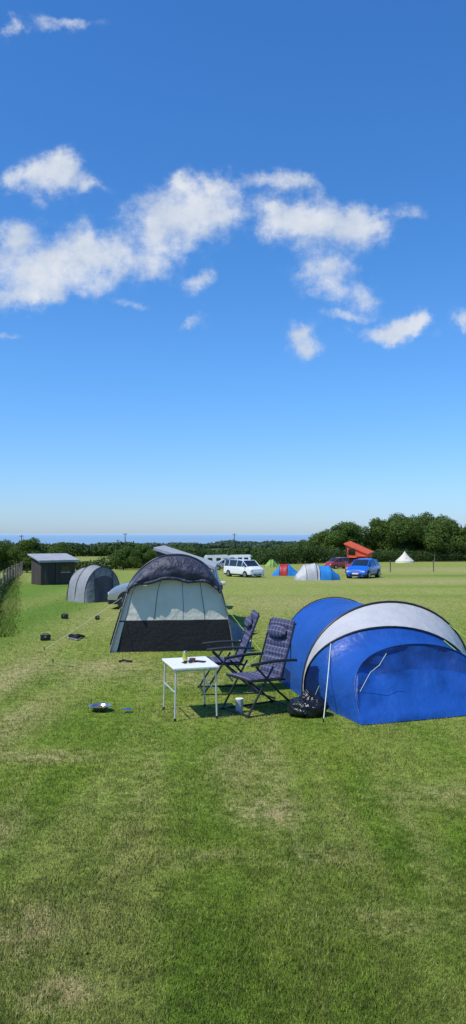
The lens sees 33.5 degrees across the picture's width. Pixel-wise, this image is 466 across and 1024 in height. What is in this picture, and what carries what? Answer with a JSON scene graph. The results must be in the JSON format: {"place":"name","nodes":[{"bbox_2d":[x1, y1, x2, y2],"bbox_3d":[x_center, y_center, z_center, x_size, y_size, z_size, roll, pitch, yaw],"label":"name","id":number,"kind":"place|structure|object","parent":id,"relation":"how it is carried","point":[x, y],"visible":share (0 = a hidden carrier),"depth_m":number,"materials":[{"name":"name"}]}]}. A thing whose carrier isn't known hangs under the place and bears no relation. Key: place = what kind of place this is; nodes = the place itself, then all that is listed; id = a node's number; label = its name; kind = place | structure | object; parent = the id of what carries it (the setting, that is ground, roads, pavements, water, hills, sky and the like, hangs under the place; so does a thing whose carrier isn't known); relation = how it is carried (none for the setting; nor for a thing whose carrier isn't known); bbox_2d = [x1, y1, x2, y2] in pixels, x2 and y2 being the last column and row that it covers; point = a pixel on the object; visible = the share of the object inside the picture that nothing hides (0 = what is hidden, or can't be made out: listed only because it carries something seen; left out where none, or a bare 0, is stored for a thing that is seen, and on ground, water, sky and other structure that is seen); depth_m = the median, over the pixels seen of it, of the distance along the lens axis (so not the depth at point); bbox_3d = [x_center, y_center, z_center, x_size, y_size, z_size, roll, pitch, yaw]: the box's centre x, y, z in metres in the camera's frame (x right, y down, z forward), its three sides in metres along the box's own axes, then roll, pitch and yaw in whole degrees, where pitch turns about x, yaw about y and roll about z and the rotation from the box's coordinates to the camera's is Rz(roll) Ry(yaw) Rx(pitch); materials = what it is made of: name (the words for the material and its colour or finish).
{"place":"outdoors","nodes":[
{"label":"outdoors","id":0,"kind":"place"},
{"bbox_2d":[71,635,79,639],"bbox_3d":[-3.551,2.818,17.431,0.101,0.100,0.305,1,-2,-36],"label":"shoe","id":1,"kind":"object","parent":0,"point":[75,637],"visible":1,"depth_m":17.34,"materials":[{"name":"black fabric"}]},
{"bbox_2d":[0,534,362,544],"bbox_3d":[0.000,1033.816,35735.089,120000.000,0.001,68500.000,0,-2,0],"label":"sea","id":2,"kind":"structure","parent":0,"point":[86,539],"depth_m":8926.86,"materials":[{"name":"liquid"}]},
{"bbox_2d":[0,548,465,1023],"bbox_3d":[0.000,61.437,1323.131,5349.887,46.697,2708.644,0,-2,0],"label":"ground","id":3,"kind":"structure","parent":0,"point":[408,581],"depth_m":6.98,"materials":[{"name":"green plant"}]},
{"bbox_2d":[0,571,14,605],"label":"hedgerow","id":4,"kind":"object","parent":3,"relation":"on","point":[5,586],"visible":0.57,"depth_m":35.95,"materials":[{"name":"green plant"}]},
{"bbox_2d":[0,539,15,571],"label":"tree","id":5,"kind":"object","parent":3,"relation":"on","point":[4,546],"visible":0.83,"depth_m":63.70,"materials":[{"name":"green plant"}]},
{"bbox_2d":[0,561,22,585],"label":"post and wire fence","id":6,"kind":"object","parent":3,"relation":"on","point":[16,570],"visible":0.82,"depth_m":44.53,"materials":[{"name":"grey wood"}]},
{"bbox_2d":[5,537,45,572],"bbox_3d":[-16.350,3.557,61.985,3.186,3.133,2.642,-1,-2,31],"label":"tree","id":7,"kind":"object","parent":3,"relation":"on","point":[22,550],"visible":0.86,"depth_m":61.47,"materials":[{"name":"green plant"}]},
{"bbox_2d":[40,633,50,639],"bbox_3d":[-4.199,2.792,17.327,0.231,0.154,0.142,0,-2,-11],"label":"tool box","id":8,"kind":"object","parent":3,"relation":"on","point":[45,636],"visible":1,"depth_m":17.27,"materials":[{"name":"black plastic"}]},
{"bbox_2d":[27,553,78,584],"bbox_3d":[-10.100,3.202,43.428,2.300,1.693,2.102,1,-2,-32],"label":"wooden hut","id":9,"kind":"object","parent":3,"relation":"on","point":[53,569],"visible":0.85,"depth_m":42.82,"materials":[{"name":"black wood"}]},
{"bbox_2d":[46,542,75,557],"bbox_3d":[-14.333,3.794,62.890,2.834,2.735,2.830,0,-2,16],"label":"tree","id":10,"kind":"object","parent":3,"relation":"on","point":[60,547],"visible":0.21,"depth_m":62.68,"materials":[{"name":"green plant"}]},
{"bbox_2d":[61,613,67,618],"bbox_3d":[-4.901,3.019,22.523,0.189,0.166,0.132,0,-2,17],"label":"storage box","id":11,"kind":"object","parent":3,"relation":"on","point":[64,616],"visible":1,"depth_m":22.47,"materials":[{"name":"black plastic"}]},
{"bbox_2d":[66,564,119,602],"bbox_3d":[-5.478,2.746,30.104,1.662,1.436,2.026,1,-2,-38],"label":"tunnel tent","id":12,"kind":"object","parent":3,"relation":"on","point":[94,583],"visible":0.94,"depth_m":29.39,"materials":[{"name":"grey fabric"}]},
{"bbox_2d":[89,703,110,710],"bbox_3d":[-1.700,2.498,9.885,0.290,0.055,0.290,0,-2,0],"label":"metal dish","id":13,"kind":"object","parent":3,"relation":"on","point":[99,706],"visible":1,"depth_m":9.93,"materials":[{"name":"silver metal"}]},
{"bbox_2d":[109,546,137,569],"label":"tree","id":14,"kind":"object","parent":3,"relation":"on","point":[124,557],"visible":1,"depth_m":69.35,"materials":[{"name":"green plant"}]},
{"bbox_2d":[134,543,155,567],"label":"tree","id":15,"kind":"object","parent":3,"relation":"on","point":[145,553],"visible":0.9,"depth_m":71.49,"materials":[{"name":"green plant"}]},
{"bbox_2d":[44,554,259,661],"bbox_3d":[-1.554,1.872,16.575,4.760,1.934,4.820,0,-2,-6],"label":"drive away awning","id":16,"kind":"object","parent":3,"relation":"on","point":[173,602],"visible":0.98,"depth_m":15.49,"materials":[{"name":"grey fabric"}]},
{"bbox_2d":[11,541,298,548],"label":"distant tree row","id":17,"kind":"object","parent":3,"relation":"on","point":[208,545],"visible":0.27,"depth_m":456.21,"materials":[{"name":"green plant"}]},
{"bbox_2d":[108,582,222,607],"bbox_3d":[-2.305,2.593,26.539,3.867,1.501,1.957,0,-2,2],"label":"silver car","id":18,"kind":"object","parent":3,"relation":"on","point":[116,593],"visible":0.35,"depth_m":25.80,"materials":[{"name":"paint"}]},
{"bbox_2d":[154,546,225,584],"bbox_3d":[-1.250,2.058,21.556,2.061,2.221,4.572,0,-2,0],"label":"campervan","id":19,"kind":"object","parent":3,"relation":"on","point":[165,550],"visible":0.08,"depth_m":20.83,"materials":[{"name":"white paint"}]},
{"bbox_2d":[162,656,218,720],"bbox_3d":[-0.535,2.214,9.733,0.591,0.653,0.787,0,-2,-16],"label":"folding table","id":20,"kind":"object","parent":3,"relation":"on","point":[175,664],"visible":0.97,"depth_m":9.55,"materials":[{"name":"white plastic"}]},
{"bbox_2d":[183,651,187,660],"bbox_3d":[-0.610,1.830,9.858,0.066,0.120,0.066,0,-2,0],"label":"drinks can","id":21,"kind":"object","parent":20,"relation":"on","point":[185,655],"visible":1,"depth_m":9.83,"materials":[{"name":"yellow metal"}]},
{"bbox_2d":[204,555,230,561],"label":"caravan","id":22,"kind":"object","parent":3,"relation":"on","point":[215,558],"visible":0.28,"depth_m":77.27,"materials":[{"name":"white paint"}]},
{"bbox_2d":[11,540,424,556],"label":"distant tree row","id":23,"kind":"object","parent":3,"relation":"on","point":[101,550],"visible":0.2,"depth_m":165.48,"materials":[{"name":"green plant"}]},
{"bbox_2d":[216,558,236,569],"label":"parked car","id":24,"kind":"object","parent":3,"relation":"on","point":[221,563],"visible":0.29,"depth_m":69.25,"materials":[{"name":"silver paint"}]},
{"bbox_2d":[198,610,259,695],"bbox_3d":[-0.069,2.031,11.303,0.842,1.154,0.697,0,-2,-8],"label":"reclining camp chair","id":25,"kind":"object","parent":3,"relation":"on","point":[250,623],"visible":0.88,"depth_m":11.16,"materials":[{"name":"blue fabric"}]},
{"bbox_2d":[0,543,465,570],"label":"hedgerow","id":26,"kind":"object","parent":3,"relation":"on","point":[313,554],"visible":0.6,"depth_m":96.42,"materials":[{"name":"green plant"}]},
{"bbox_2d":[170,539,296,544],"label":"distant tree row","id":27,"kind":"object","parent":3,"relation":"on","point":[247,542],"visible":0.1,"depth_m":632.87,"materials":[{"name":"green plant"}]},
{"bbox_2d":[235,697,242,712],"bbox_3d":[0.080,2.450,9.786,0.104,0.182,0.104,0,-2,0],"label":"water bottle","id":28,"kind":"object","parent":3,"relation":"on","point":[239,703],"visible":0.91,"depth_m":9.75,"materials":[{"name":"white plastic"}]},
{"bbox_2d":[229,555,252,559],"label":"caravan","id":29,"kind":"object","parent":3,"relation":"on","point":[247,557],"visible":0.28,"depth_m":83.28,"materials":[{"name":"white paint"}]},
{"bbox_2d":[224,559,263,577],"bbox_3d":[0.752,3.938,53.909,1.478,1.234,3.280,1,-2,-35],"label":"white van","id":30,"kind":"object","parent":3,"relation":"on","point":[244,568],"visible":0.98,"depth_m":53.25,"materials":[{"name":"paint"}]},
{"bbox_2d":[220,617,296,717],"bbox_3d":[0.355,1.971,9.965,0.840,1.153,0.697,1,-2,-32],"label":"reclining camp chair","id":31,"kind":"object","parent":3,"relation":"on","point":[277,642],"visible":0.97,"depth_m":9.99,"materials":[{"name":"blue fabric"}]},
{"bbox_2d":[264,559,278,566],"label":"green tent","id":32,"kind":"object","parent":3,"relation":"on","point":[271,563],"visible":0.94,"depth_m":79.30,"materials":[{"name":"fabric"}]},
{"bbox_2d":[272,563,297,575],"bbox_3d":[3.844,4.183,56.407,1.912,0.912,1.633,0,-2,10],"label":"red and blue tent","id":33,"kind":"object","parent":3,"relation":"on","point":[284,570],"visible":0.97,"depth_m":55.80,"materials":[{"name":"fabric"}]},
{"bbox_2d":[293,539,306,555],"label":"tree","id":34,"kind":"object","parent":3,"relation":"on","point":[301,542],"visible":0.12,"depth_m":115.99,"materials":[{"name":"green plant"}]},
{"bbox_2d":[287,689,329,717],"bbox_3d":[0.934,2.374,9.651,0.500,0.330,0.501,-1,-2,40],"label":"bin bag","id":35,"kind":"object","parent":3,"relation":"on","point":[307,703],"visible":0.99,"depth_m":9.51,"materials":[{"name":"black plastic"}]},
{"bbox_2d":[293,563,340,579],"bbox_3d":[5.323,3.773,49.119,2.894,1.085,1.637,0,-2,-8],"label":"two tone tent","id":36,"kind":"object","parent":3,"relation":"on","point":[313,571],"visible":1,"depth_m":48.46,"materials":[{"name":"grey fabric"}]},
{"bbox_2d":[305,529,339,548],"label":"tree","id":37,"kind":"object","parent":3,"relation":"on","point":[317,539],"visible":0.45,"depth_m":111.09,"materials":[{"name":"green plant"}]},
{"bbox_2d":[324,557,348,568],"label":"car","id":38,"kind":"object","parent":3,"relation":"on","point":[336,562],"visible":0.58,"depth_m":73.25,"materials":[{"name":"paint"}]},
{"bbox_2d":[323,521,364,551],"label":"tree","id":39,"kind":"object","parent":3,"relation":"on","point":[337,535],"visible":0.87,"depth_m":108.91,"materials":[{"name":"green plant"}]},
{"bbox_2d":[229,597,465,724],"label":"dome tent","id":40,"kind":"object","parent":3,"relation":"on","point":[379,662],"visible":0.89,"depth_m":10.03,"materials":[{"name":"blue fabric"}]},
{"bbox_2d":[339,521,372,552],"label":"tree","id":41,"kind":"object","parent":3,"relation":"on","point":[366,530],"visible":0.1,"depth_m":111.76,"materials":[{"name":"green plant"}]},
{"bbox_2d":[346,558,380,578],"bbox_3d":[8.848,3.827,52.411,1.751,1.343,3.460,-1,-2,28],"label":"blue car","id":42,"kind":"object","parent":3,"relation":"on","point":[367,568],"visible":0.97,"depth_m":51.60,"materials":[{"name":"paint"}]},
{"bbox_2d":[363,537,376,549],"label":"tree","id":43,"kind":"object","parent":3,"relation":"on","point":[364,541],"visible":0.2,"depth_m":114.59,"materials":[{"name":"green plant"}]},
{"bbox_2d":[363,517,400,550],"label":"tree","id":44,"kind":"object","parent":3,"relation":"on","point":[376,524],"visible":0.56,"depth_m":111.75,"materials":[{"name":"green plant"}]},
{"bbox_2d":[345,560,433,572],"bbox_3d":[22.391,4.683,66.272,28.265,1.307,0.879,0,-2,-16],"label":"post and wire fence","id":45,"kind":"object","parent":3,"relation":"on","point":[390,566],"visible":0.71,"depth_m":63.85,"materials":[{"name":"brown wood"}]},
{"bbox_2d":[371,512,426,558],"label":"tree","id":46,"kind":"object","parent":3,"relation":"on","point":[404,529],"visible":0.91,"depth_m":110.16,"materials":[{"name":"green plant"}]},
{"bbox_2d":[380,544,425,552],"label":"tree","id":47,"kind":"object","parent":3,"relation":"on","point":[407,544],"visible":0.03,"depth_m":118.57,"materials":[{"name":"green plant"}]},
{"bbox_2d":[395,550,413,562],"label":"bell tent","id":48,"kind":"object","parent":3,"relation":"on","point":[404,557],"visible":0.95,"depth_m":100.20,"materials":[{"name":"beige fabric"}]},
{"bbox_2d":[399,517,427,551],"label":"tree","id":49,"kind":"object","parent":3,"relation":"on","point":[425,522],"visible":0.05,"depth_m":114.67,"materials":[{"name":"green plant"}]},
{"bbox_2d":[418,511,450,555],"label":"tree","id":50,"kind":"object","parent":3,"relation":"on","point":[428,519],"visible":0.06,"depth_m":120.47,"materials":[{"name":"green plant"}]},
{"bbox_2d":[413,518,465,555],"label":"tree","id":51,"kind":"object","parent":3,"relation":"on","point":[437,536],"visible":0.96,"depth_m":109.15,"materials":[{"name":"green plant"}]},
{"bbox_2d":[423,519,463,556],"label":"tree","id":52,"kind":"object","parent":3,"relation":"on","point":[454,522],"visible":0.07,"depth_m":112.58,"materials":[{"name":"green plant"}]},
{"bbox_2d":[451,525,465,560],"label":"tree","id":53,"kind":"object","parent":3,"relation":"on","point":[462,532],"visible":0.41,"depth_m":109.88,"materials":[{"name":"green plant"}]},
{"bbox_2d":[0,0,465,533],"label":"sky","id":54,"kind":"structure","parent":0,"point":[233,232],"materials":[{"name":"blue"}]},
{"bbox_2d":[345,557,371,570],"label":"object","id":55,"kind":"object","parent":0,"point":[350,561],"visible":0.2,"depth_m":57.07,"materials":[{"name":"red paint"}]},
{"bbox_2d":[344,541,373,558],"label":"raised roof","id":56,"kind":"structure","parent":55,"relation":"on","point":[354,550],"depth_m":57.22,"materials":[{"name":"orange fabric"}]}
]}

